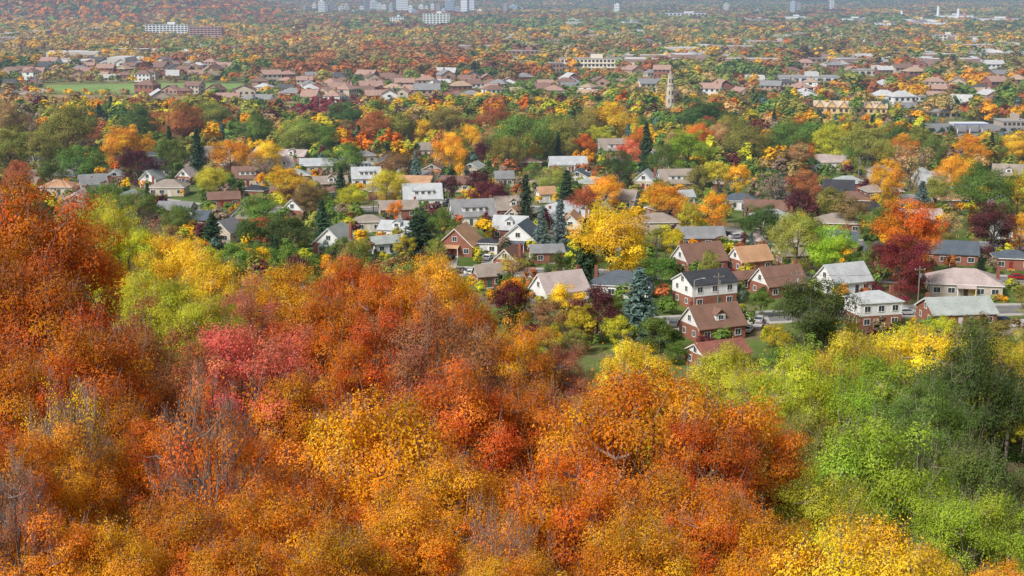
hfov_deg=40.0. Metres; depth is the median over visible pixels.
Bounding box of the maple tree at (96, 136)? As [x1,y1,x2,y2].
[72,127,105,151]
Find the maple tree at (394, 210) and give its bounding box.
[386,199,402,218]
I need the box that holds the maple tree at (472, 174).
[464,170,490,189]
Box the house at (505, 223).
[491,215,529,238]
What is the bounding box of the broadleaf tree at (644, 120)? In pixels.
[631,115,653,126]
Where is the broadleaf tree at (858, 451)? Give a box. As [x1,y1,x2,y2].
[773,396,989,570]
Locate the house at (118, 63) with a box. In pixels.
[115,59,124,66]
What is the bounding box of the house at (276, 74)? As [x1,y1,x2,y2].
[259,68,282,82]
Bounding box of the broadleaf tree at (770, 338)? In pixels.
[759,323,794,357]
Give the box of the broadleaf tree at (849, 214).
[831,196,870,229]
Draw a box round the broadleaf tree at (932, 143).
[917,134,948,170]
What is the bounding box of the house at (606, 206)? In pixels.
[590,201,615,223]
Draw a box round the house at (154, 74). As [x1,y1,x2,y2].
[146,68,157,79]
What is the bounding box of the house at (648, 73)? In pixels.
[643,69,652,76]
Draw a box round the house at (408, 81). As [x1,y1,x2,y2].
[393,77,415,84]
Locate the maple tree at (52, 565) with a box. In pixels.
[0,492,118,575]
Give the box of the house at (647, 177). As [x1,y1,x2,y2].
[633,167,655,189]
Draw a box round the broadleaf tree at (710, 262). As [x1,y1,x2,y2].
[696,248,720,269]
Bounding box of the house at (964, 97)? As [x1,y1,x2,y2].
[950,94,971,106]
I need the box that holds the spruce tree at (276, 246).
[269,238,282,268]
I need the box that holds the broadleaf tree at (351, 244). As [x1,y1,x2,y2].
[340,237,371,263]
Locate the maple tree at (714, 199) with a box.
[697,190,734,227]
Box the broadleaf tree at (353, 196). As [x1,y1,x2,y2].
[333,183,368,213]
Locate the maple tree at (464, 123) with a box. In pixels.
[449,117,477,154]
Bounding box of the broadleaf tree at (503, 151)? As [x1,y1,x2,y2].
[492,137,510,167]
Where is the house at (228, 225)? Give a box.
[214,216,240,242]
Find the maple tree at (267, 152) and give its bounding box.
[252,139,284,171]
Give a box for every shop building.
[509,47,541,57]
[708,75,795,85]
[775,71,839,82]
[808,54,838,63]
[850,65,880,75]
[904,89,925,100]
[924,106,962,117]
[932,32,958,41]
[967,49,1004,57]
[993,113,1023,126]
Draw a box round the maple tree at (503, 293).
[484,278,531,324]
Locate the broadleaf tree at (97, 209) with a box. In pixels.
[83,197,125,223]
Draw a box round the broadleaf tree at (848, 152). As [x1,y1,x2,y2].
[840,142,873,169]
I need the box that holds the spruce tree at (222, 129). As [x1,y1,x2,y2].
[217,122,226,141]
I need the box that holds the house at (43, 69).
[21,66,46,75]
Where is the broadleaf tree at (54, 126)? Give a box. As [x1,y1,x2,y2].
[34,99,98,161]
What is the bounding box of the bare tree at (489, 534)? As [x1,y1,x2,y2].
[451,476,561,575]
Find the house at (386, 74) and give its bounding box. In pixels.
[379,72,395,77]
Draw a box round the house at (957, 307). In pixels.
[914,292,999,328]
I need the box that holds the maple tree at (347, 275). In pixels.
[308,246,407,387]
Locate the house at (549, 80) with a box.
[536,78,553,83]
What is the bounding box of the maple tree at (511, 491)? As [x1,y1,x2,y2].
[479,450,544,566]
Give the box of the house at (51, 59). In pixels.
[39,56,61,62]
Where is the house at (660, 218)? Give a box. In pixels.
[634,209,680,232]
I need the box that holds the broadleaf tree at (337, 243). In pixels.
[328,236,355,262]
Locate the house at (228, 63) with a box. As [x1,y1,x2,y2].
[216,61,231,65]
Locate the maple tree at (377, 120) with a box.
[353,108,390,150]
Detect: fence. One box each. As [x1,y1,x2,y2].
[800,332,846,340]
[1000,327,1023,335]
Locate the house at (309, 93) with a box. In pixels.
[299,89,321,101]
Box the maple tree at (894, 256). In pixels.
[864,230,938,304]
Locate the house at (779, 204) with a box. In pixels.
[743,196,787,216]
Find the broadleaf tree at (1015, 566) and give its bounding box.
[985,532,1023,574]
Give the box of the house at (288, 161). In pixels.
[262,156,294,174]
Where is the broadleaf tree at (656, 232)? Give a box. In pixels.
[643,226,668,250]
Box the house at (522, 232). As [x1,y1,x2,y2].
[498,217,545,252]
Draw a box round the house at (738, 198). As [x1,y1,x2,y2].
[724,190,757,210]
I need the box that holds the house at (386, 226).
[376,217,410,238]
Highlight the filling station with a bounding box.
[949,122,988,132]
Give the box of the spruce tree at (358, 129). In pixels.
[354,125,364,151]
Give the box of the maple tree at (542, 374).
[515,358,551,397]
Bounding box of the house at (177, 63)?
[171,59,182,65]
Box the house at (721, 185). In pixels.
[704,177,733,191]
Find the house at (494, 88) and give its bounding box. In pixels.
[481,83,504,95]
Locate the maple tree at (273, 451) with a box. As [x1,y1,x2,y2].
[164,418,289,516]
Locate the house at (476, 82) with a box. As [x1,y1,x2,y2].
[459,77,481,89]
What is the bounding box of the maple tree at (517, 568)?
[454,531,586,575]
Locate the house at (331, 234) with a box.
[311,221,354,254]
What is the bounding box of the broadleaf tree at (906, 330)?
[894,325,916,341]
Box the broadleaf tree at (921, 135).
[910,125,934,166]
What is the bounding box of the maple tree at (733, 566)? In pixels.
[703,501,834,575]
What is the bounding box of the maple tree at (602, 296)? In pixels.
[565,279,625,338]
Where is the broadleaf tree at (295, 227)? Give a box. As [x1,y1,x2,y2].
[264,210,318,254]
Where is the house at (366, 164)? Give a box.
[347,161,373,176]
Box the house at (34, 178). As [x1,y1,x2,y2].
[10,176,48,189]
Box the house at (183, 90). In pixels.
[178,84,193,95]
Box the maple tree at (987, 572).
[961,547,1023,575]
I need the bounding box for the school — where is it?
[559,54,622,71]
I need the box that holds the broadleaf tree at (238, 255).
[219,241,263,274]
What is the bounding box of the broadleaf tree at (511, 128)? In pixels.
[483,109,559,167]
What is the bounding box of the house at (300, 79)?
[296,75,312,85]
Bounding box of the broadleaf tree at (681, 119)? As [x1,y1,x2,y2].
[672,116,693,129]
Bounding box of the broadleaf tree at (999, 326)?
[983,318,1019,343]
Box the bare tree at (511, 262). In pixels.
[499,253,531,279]
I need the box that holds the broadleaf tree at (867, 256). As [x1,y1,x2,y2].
[857,238,886,283]
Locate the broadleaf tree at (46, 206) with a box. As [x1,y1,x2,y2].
[34,200,59,221]
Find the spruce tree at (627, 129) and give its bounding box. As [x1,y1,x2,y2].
[623,123,632,136]
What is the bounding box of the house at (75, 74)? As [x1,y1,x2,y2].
[71,69,84,78]
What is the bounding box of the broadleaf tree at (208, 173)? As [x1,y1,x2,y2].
[193,165,231,191]
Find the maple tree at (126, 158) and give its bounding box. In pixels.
[114,146,167,186]
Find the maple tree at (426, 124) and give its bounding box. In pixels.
[414,118,436,141]
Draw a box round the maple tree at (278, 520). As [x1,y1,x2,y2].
[198,465,335,575]
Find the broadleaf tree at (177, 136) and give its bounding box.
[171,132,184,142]
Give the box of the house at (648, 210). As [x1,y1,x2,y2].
[644,202,681,215]
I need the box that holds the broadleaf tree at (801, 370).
[734,328,850,455]
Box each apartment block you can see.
[145,22,189,34]
[189,25,223,37]
[390,15,403,23]
[423,11,449,25]
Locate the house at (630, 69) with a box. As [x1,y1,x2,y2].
[623,63,644,74]
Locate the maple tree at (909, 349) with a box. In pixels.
[856,307,987,462]
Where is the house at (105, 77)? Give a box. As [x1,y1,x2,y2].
[103,73,119,80]
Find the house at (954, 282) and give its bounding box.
[925,265,1004,298]
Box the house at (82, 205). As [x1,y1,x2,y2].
[60,202,99,216]
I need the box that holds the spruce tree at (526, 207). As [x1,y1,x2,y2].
[515,174,536,220]
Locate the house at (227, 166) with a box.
[218,163,240,171]
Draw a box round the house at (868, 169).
[865,165,895,177]
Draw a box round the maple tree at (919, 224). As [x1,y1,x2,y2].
[861,192,951,280]
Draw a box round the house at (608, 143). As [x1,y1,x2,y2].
[596,138,625,152]
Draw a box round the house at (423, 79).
[416,74,433,82]
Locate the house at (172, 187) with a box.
[149,176,190,196]
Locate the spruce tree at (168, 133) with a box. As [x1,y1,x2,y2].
[165,125,173,157]
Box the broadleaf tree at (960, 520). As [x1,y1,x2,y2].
[898,476,1023,575]
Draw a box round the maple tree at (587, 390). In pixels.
[556,384,605,413]
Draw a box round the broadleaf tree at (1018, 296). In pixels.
[1014,284,1023,313]
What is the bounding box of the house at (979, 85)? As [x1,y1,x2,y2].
[970,82,991,88]
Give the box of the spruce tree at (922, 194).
[912,180,932,208]
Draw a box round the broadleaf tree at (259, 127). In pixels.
[230,112,275,151]
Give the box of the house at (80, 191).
[60,189,87,202]
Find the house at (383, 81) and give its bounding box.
[370,76,384,84]
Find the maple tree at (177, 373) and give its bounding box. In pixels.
[133,333,241,454]
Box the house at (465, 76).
[457,74,478,78]
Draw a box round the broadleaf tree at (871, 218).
[854,207,891,242]
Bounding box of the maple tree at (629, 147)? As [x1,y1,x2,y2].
[614,139,641,162]
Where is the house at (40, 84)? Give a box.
[24,79,42,87]
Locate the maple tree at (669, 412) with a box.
[646,398,690,431]
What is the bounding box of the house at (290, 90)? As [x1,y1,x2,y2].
[278,86,301,98]
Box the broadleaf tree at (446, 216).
[429,206,462,239]
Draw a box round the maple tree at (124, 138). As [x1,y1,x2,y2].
[99,123,157,168]
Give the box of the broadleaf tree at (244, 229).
[232,218,269,243]
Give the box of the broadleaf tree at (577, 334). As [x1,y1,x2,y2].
[560,327,588,353]
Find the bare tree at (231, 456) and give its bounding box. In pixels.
[139,348,280,542]
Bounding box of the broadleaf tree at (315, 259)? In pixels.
[304,253,327,278]
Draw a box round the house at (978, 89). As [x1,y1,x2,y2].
[974,86,991,92]
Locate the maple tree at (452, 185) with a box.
[440,175,463,200]
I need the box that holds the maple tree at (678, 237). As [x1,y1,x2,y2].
[662,229,685,253]
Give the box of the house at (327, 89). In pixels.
[319,85,332,93]
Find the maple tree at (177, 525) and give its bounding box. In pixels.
[112,470,237,575]
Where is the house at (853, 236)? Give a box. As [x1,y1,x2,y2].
[815,229,858,251]
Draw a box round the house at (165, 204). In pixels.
[157,201,198,218]
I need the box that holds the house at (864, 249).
[863,241,890,264]
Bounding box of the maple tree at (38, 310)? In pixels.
[0,229,123,434]
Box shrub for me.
[995,293,1004,300]
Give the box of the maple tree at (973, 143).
[954,133,994,173]
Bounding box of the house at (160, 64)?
[152,61,169,68]
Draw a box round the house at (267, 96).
[252,93,274,100]
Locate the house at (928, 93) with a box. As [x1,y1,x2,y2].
[926,90,944,97]
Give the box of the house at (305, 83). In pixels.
[300,78,315,86]
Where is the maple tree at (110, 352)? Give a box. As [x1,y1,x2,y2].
[8,298,172,508]
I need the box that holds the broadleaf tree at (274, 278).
[265,272,295,287]
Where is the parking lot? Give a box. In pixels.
[922,123,1023,136]
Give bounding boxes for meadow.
[17,95,321,108]
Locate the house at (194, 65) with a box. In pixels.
[190,61,201,68]
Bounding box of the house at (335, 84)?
[325,81,351,88]
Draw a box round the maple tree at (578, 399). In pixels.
[559,389,599,416]
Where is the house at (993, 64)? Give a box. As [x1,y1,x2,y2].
[980,59,1004,70]
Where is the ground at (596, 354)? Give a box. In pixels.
[0,0,1023,552]
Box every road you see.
[270,200,539,211]
[449,268,1023,282]
[660,305,1023,320]
[728,237,1023,247]
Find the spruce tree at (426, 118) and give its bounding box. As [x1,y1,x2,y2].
[423,115,430,137]
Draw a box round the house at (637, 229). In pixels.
[604,216,647,237]
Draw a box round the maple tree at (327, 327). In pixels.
[257,283,377,419]
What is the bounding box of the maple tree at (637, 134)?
[623,126,653,148]
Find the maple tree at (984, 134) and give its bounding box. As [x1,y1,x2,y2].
[979,131,1000,145]
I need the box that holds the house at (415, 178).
[399,173,435,191]
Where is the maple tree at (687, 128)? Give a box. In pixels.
[683,124,692,131]
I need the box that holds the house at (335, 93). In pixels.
[323,87,346,102]
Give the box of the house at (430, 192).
[401,180,443,207]
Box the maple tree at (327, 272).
[320,266,344,284]
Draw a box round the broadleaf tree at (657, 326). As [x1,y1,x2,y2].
[631,314,675,353]
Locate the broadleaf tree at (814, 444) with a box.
[760,388,869,524]
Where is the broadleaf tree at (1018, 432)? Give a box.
[1010,376,1023,462]
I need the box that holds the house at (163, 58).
[152,56,172,62]
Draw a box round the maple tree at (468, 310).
[422,282,514,536]
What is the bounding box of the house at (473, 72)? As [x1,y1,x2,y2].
[466,69,481,78]
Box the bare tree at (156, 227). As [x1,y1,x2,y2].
[135,215,165,244]
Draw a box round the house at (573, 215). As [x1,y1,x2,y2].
[554,208,587,240]
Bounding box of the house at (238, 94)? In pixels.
[216,91,240,97]
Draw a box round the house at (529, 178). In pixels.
[523,166,552,181]
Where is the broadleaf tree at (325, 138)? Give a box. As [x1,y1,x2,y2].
[298,122,343,157]
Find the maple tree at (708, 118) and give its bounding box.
[702,116,715,124]
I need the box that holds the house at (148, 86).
[134,78,160,94]
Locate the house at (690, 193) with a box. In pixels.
[678,189,695,204]
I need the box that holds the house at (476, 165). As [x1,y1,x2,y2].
[461,160,484,175]
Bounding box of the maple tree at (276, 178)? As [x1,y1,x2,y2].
[261,162,320,204]
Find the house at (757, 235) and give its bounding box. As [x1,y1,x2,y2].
[752,229,800,251]
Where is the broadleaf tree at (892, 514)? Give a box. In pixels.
[864,486,914,539]
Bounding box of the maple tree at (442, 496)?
[342,436,540,575]
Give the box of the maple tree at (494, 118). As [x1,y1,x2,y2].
[468,102,513,127]
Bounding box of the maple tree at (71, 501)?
[2,411,125,567]
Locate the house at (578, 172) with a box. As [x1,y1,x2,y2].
[569,167,589,180]
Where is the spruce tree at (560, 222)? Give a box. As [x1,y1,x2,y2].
[546,199,572,253]
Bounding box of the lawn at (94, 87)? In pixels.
[40,83,243,93]
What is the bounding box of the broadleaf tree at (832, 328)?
[817,321,835,343]
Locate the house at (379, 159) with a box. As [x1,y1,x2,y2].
[377,153,397,169]
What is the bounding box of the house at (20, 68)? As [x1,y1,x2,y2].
[16,65,32,73]
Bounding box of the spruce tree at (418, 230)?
[389,214,446,258]
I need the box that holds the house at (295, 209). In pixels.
[281,196,314,220]
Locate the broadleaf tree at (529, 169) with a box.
[523,161,544,180]
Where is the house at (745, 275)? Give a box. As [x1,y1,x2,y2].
[732,265,757,291]
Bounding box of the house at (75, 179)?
[51,169,77,181]
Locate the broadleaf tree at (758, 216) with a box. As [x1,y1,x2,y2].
[732,199,782,243]
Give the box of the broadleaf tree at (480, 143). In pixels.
[471,135,495,162]
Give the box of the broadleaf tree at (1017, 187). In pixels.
[1002,169,1023,213]
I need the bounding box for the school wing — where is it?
[548,58,562,72]
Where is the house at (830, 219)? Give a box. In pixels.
[814,210,860,233]
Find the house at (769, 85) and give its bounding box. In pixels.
[759,79,782,93]
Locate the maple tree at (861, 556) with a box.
[760,491,959,575]
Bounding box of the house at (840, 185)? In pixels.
[822,176,854,192]
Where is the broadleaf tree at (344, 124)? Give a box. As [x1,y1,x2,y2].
[336,119,355,138]
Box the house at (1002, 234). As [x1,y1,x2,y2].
[990,220,1022,240]
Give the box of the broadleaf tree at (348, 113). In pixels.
[320,101,364,125]
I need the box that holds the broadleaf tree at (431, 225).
[412,212,435,237]
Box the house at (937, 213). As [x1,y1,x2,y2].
[897,206,943,228]
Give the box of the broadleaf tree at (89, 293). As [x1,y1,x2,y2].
[80,280,96,300]
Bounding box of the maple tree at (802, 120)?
[789,114,807,144]
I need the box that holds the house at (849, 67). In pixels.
[843,65,856,73]
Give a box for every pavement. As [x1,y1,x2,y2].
[277,199,545,207]
[447,266,1007,276]
[460,274,1023,284]
[654,303,1023,317]
[673,313,1023,328]
[725,229,996,242]
[727,237,1023,249]
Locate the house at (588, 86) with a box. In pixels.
[579,81,597,88]
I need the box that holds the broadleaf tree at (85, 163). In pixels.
[53,142,111,182]
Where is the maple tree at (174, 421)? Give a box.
[135,396,247,524]
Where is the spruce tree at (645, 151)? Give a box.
[634,121,653,173]
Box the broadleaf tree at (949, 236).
[929,225,957,239]
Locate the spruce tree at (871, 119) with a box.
[869,115,874,125]
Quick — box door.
[487,279,490,286]
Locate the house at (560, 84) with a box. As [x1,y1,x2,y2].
[557,80,579,90]
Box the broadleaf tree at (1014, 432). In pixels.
[1000,372,1022,453]
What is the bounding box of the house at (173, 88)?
[161,84,180,93]
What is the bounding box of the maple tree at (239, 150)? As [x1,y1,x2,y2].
[206,138,261,172]
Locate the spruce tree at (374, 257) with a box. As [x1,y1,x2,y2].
[371,249,380,269]
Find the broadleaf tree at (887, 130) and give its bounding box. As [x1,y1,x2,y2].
[878,121,893,158]
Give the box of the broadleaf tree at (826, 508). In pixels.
[770,454,881,575]
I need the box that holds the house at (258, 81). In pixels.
[251,74,268,86]
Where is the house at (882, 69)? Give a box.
[874,65,893,76]
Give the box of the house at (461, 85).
[449,79,472,90]
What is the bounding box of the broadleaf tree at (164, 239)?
[156,236,180,253]
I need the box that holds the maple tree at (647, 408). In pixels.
[609,388,666,438]
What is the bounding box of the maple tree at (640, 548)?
[569,490,703,575]
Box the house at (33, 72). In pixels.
[22,66,41,79]
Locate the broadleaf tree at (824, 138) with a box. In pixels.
[808,118,858,161]
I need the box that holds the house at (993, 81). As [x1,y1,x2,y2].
[980,74,1007,88]
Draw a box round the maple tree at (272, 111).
[253,106,281,129]
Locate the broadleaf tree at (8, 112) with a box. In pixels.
[0,100,31,132]
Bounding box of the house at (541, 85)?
[534,82,552,88]
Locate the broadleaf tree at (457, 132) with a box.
[431,126,469,167]
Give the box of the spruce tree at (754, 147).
[747,143,758,171]
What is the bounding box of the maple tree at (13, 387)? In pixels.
[0,328,79,556]
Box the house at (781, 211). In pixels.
[748,206,792,228]
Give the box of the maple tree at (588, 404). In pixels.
[526,370,655,550]
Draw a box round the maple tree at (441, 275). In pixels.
[394,244,480,373]
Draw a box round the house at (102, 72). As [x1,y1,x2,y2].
[92,70,109,78]
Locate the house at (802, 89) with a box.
[797,86,813,92]
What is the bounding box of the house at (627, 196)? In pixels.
[608,189,639,209]
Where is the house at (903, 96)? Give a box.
[884,88,917,106]
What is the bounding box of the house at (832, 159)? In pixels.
[808,154,847,169]
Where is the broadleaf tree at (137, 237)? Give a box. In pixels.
[87,218,172,326]
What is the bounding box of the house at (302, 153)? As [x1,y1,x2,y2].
[278,148,311,162]
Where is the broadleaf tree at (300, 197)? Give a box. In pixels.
[291,183,328,217]
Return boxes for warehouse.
[784,15,805,18]
[841,17,859,20]
[905,17,932,21]
[922,20,944,24]
[934,13,973,17]
[969,17,1019,20]
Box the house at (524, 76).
[514,71,534,80]
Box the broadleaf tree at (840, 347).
[804,321,904,430]
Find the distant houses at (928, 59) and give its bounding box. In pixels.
[0,12,1023,70]
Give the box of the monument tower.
[665,71,674,108]
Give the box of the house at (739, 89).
[731,85,749,93]
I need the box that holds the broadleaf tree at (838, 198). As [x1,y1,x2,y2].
[815,186,847,213]
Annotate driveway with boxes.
[445,256,457,268]
[481,255,495,263]
[724,227,743,236]
[747,315,770,327]
[1008,319,1023,326]
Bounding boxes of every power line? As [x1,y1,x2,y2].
[371,175,575,185]
[658,157,860,237]
[717,269,910,278]
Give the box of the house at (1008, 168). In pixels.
[991,163,1023,178]
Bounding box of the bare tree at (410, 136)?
[397,111,420,139]
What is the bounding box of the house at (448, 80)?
[438,78,452,83]
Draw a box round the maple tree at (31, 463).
[0,422,70,571]
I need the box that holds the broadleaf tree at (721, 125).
[713,120,731,141]
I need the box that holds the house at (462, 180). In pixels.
[439,175,473,192]
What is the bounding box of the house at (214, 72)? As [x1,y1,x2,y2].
[202,69,221,80]
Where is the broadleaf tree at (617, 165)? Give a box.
[602,150,635,188]
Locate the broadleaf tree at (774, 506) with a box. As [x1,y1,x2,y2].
[757,462,787,523]
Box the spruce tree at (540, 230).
[533,206,551,243]
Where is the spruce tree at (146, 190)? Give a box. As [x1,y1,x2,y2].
[144,182,151,201]
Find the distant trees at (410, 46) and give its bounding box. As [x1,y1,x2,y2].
[0,0,1023,354]
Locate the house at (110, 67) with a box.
[95,62,116,72]
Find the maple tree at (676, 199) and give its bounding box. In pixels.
[639,179,697,216]
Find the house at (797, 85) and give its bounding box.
[790,80,812,90]
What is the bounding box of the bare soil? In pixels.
[0,88,46,94]
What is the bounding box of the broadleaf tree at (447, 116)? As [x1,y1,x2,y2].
[421,105,469,131]
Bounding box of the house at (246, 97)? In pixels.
[241,93,260,100]
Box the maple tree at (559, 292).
[549,282,588,329]
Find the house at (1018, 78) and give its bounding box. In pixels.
[1008,72,1023,84]
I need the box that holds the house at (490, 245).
[477,238,499,254]
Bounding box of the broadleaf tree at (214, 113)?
[184,100,232,136]
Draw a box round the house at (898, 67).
[890,62,912,72]
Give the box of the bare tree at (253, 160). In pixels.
[246,153,277,183]
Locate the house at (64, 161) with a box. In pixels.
[56,157,88,170]
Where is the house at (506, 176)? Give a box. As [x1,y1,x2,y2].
[493,168,514,185]
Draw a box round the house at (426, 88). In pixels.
[413,81,440,95]
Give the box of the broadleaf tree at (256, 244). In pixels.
[252,241,272,262]
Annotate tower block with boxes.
[318,0,324,12]
[328,1,334,9]
[363,0,369,11]
[370,0,376,9]
[389,3,392,11]
[396,0,407,10]
[436,4,440,10]
[445,0,453,10]
[461,0,468,11]
[469,0,474,10]
[503,3,507,10]
[509,4,516,9]
[614,3,619,11]
[723,3,728,10]
[790,1,795,11]
[796,2,800,10]
[829,0,834,8]
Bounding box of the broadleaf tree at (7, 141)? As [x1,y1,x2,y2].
[0,120,31,174]
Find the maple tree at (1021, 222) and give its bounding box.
[998,212,1023,249]
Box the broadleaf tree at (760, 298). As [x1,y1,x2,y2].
[746,290,772,314]
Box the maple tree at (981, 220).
[963,198,1023,260]
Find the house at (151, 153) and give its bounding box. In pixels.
[138,148,156,156]
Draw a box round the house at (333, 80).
[324,76,341,83]
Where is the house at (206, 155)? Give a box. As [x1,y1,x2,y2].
[204,146,228,162]
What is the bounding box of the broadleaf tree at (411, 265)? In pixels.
[393,259,425,281]
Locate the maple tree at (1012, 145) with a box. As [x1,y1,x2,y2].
[996,134,1023,163]
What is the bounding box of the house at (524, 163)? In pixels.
[514,156,541,169]
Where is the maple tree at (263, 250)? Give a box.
[246,245,271,270]
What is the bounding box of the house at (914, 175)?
[911,167,928,183]
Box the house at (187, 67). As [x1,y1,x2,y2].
[176,65,195,73]
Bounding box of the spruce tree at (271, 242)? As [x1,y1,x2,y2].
[267,226,278,254]
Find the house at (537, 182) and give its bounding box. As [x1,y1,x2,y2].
[530,176,558,190]
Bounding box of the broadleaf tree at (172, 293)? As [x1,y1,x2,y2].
[89,249,200,374]
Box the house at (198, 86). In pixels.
[183,80,205,93]
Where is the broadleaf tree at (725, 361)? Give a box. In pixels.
[679,333,761,420]
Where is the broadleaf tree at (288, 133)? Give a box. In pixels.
[271,116,319,149]
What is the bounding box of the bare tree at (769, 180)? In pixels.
[755,168,789,199]
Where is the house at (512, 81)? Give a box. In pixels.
[505,77,515,83]
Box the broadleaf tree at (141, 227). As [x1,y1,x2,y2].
[129,224,151,248]
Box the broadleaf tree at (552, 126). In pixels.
[539,111,565,149]
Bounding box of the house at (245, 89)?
[231,83,256,95]
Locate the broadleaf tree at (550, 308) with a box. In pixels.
[533,298,568,333]
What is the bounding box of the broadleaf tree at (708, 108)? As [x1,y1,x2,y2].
[682,94,746,124]
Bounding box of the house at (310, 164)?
[299,158,332,172]
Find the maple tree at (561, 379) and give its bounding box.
[519,319,598,431]
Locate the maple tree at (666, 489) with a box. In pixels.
[583,442,739,575]
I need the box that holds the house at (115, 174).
[106,167,123,183]
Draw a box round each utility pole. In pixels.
[369,181,375,211]
[652,236,661,275]
[717,273,723,302]
[791,271,801,287]
[915,266,924,301]
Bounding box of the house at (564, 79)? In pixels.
[555,76,573,84]
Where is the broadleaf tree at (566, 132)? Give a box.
[537,112,580,155]
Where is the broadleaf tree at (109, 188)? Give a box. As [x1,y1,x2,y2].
[77,182,134,205]
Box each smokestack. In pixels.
[936,4,939,15]
[957,7,959,17]
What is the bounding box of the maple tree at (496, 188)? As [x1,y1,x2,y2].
[465,177,512,198]
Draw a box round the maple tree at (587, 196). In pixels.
[565,185,598,215]
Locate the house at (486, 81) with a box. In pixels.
[481,78,496,87]
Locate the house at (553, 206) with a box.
[545,200,588,209]
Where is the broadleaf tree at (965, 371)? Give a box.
[889,310,1023,502]
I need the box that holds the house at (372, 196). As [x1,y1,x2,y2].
[360,185,400,200]
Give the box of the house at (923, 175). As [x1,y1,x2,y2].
[914,171,951,188]
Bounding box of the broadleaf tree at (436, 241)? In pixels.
[423,237,448,260]
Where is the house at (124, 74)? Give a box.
[118,70,130,78]
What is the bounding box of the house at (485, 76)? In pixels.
[481,72,493,79]
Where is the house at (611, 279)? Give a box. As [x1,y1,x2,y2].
[589,265,655,299]
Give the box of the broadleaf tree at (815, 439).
[791,422,825,482]
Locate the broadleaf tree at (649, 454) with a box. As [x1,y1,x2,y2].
[624,431,674,479]
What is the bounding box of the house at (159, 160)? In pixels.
[142,157,170,175]
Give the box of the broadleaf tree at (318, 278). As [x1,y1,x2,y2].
[308,274,327,288]
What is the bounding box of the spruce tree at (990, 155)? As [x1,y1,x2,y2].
[986,131,997,169]
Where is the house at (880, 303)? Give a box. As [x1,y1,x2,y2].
[842,285,904,329]
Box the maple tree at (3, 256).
[0,224,76,426]
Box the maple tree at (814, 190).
[783,166,823,213]
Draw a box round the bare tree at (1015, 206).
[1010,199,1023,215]
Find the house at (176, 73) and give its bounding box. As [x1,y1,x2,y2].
[165,70,179,79]
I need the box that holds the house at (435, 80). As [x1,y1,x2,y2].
[427,78,441,83]
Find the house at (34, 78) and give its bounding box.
[24,77,42,82]
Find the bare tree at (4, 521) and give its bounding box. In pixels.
[0,435,66,575]
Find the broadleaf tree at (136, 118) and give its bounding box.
[115,100,158,147]
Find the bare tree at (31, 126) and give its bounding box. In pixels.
[19,117,39,132]
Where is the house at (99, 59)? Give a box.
[90,56,106,61]
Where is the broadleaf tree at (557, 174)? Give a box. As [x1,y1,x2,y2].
[528,164,577,192]
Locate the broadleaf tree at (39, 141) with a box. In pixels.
[22,129,61,160]
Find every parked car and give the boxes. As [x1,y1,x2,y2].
[446,254,455,259]
[455,267,467,271]
[463,269,471,274]
[483,254,492,260]
[669,319,678,327]
[728,233,740,238]
[745,324,753,332]
[754,315,763,322]
[902,307,915,314]
[997,316,1015,323]
[1008,273,1023,279]
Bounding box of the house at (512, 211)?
[504,203,522,214]
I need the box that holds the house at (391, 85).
[384,82,402,88]
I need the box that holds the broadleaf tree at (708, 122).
[697,119,716,129]
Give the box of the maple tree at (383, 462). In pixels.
[256,363,483,572]
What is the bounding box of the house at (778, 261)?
[775,247,810,265]
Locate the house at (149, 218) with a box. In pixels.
[123,202,159,228]
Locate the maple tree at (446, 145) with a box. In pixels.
[429,128,468,180]
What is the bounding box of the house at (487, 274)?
[470,263,505,288]
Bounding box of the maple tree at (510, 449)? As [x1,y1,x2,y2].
[470,433,534,479]
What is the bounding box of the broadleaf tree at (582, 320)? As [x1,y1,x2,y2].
[564,302,599,344]
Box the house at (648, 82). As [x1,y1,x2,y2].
[638,77,659,90]
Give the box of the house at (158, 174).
[138,168,165,187]
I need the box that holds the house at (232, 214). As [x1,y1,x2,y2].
[229,201,254,222]
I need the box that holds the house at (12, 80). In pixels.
[2,78,18,86]
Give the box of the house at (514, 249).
[491,243,526,272]
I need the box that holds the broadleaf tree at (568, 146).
[549,138,580,155]
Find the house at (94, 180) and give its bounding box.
[77,173,107,192]
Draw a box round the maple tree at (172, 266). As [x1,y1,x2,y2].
[110,218,222,358]
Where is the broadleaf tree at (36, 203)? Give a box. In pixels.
[23,197,44,211]
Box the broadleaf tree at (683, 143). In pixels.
[666,128,722,173]
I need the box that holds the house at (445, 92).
[442,88,454,97]
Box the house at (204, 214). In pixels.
[168,208,214,225]
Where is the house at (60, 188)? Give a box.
[38,179,78,195]
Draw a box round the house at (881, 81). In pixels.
[876,77,890,89]
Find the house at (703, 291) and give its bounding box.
[670,263,739,307]
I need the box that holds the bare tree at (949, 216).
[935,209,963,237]
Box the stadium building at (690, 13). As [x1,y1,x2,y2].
[665,11,705,15]
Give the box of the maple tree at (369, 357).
[312,294,436,446]
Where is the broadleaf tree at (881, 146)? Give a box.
[839,118,902,177]
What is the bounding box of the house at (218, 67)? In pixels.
[209,62,224,70]
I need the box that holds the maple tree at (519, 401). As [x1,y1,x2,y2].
[471,359,580,520]
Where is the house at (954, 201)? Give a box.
[934,192,972,209]
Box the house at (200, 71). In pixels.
[187,69,203,77]
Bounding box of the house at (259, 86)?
[254,82,275,91]
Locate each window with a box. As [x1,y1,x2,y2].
[379,246,384,250]
[463,248,468,253]
[489,246,494,251]
[608,288,614,294]
[697,287,702,292]
[697,299,702,304]
[712,285,717,291]
[726,296,731,301]
[727,284,732,290]
[735,328,740,335]
[863,319,869,325]
[864,306,870,312]
[878,305,884,311]
[892,304,898,310]
[933,287,940,292]
[947,287,955,293]
[967,257,974,262]
[977,288,984,294]
[991,289,998,294]
[999,261,1004,266]

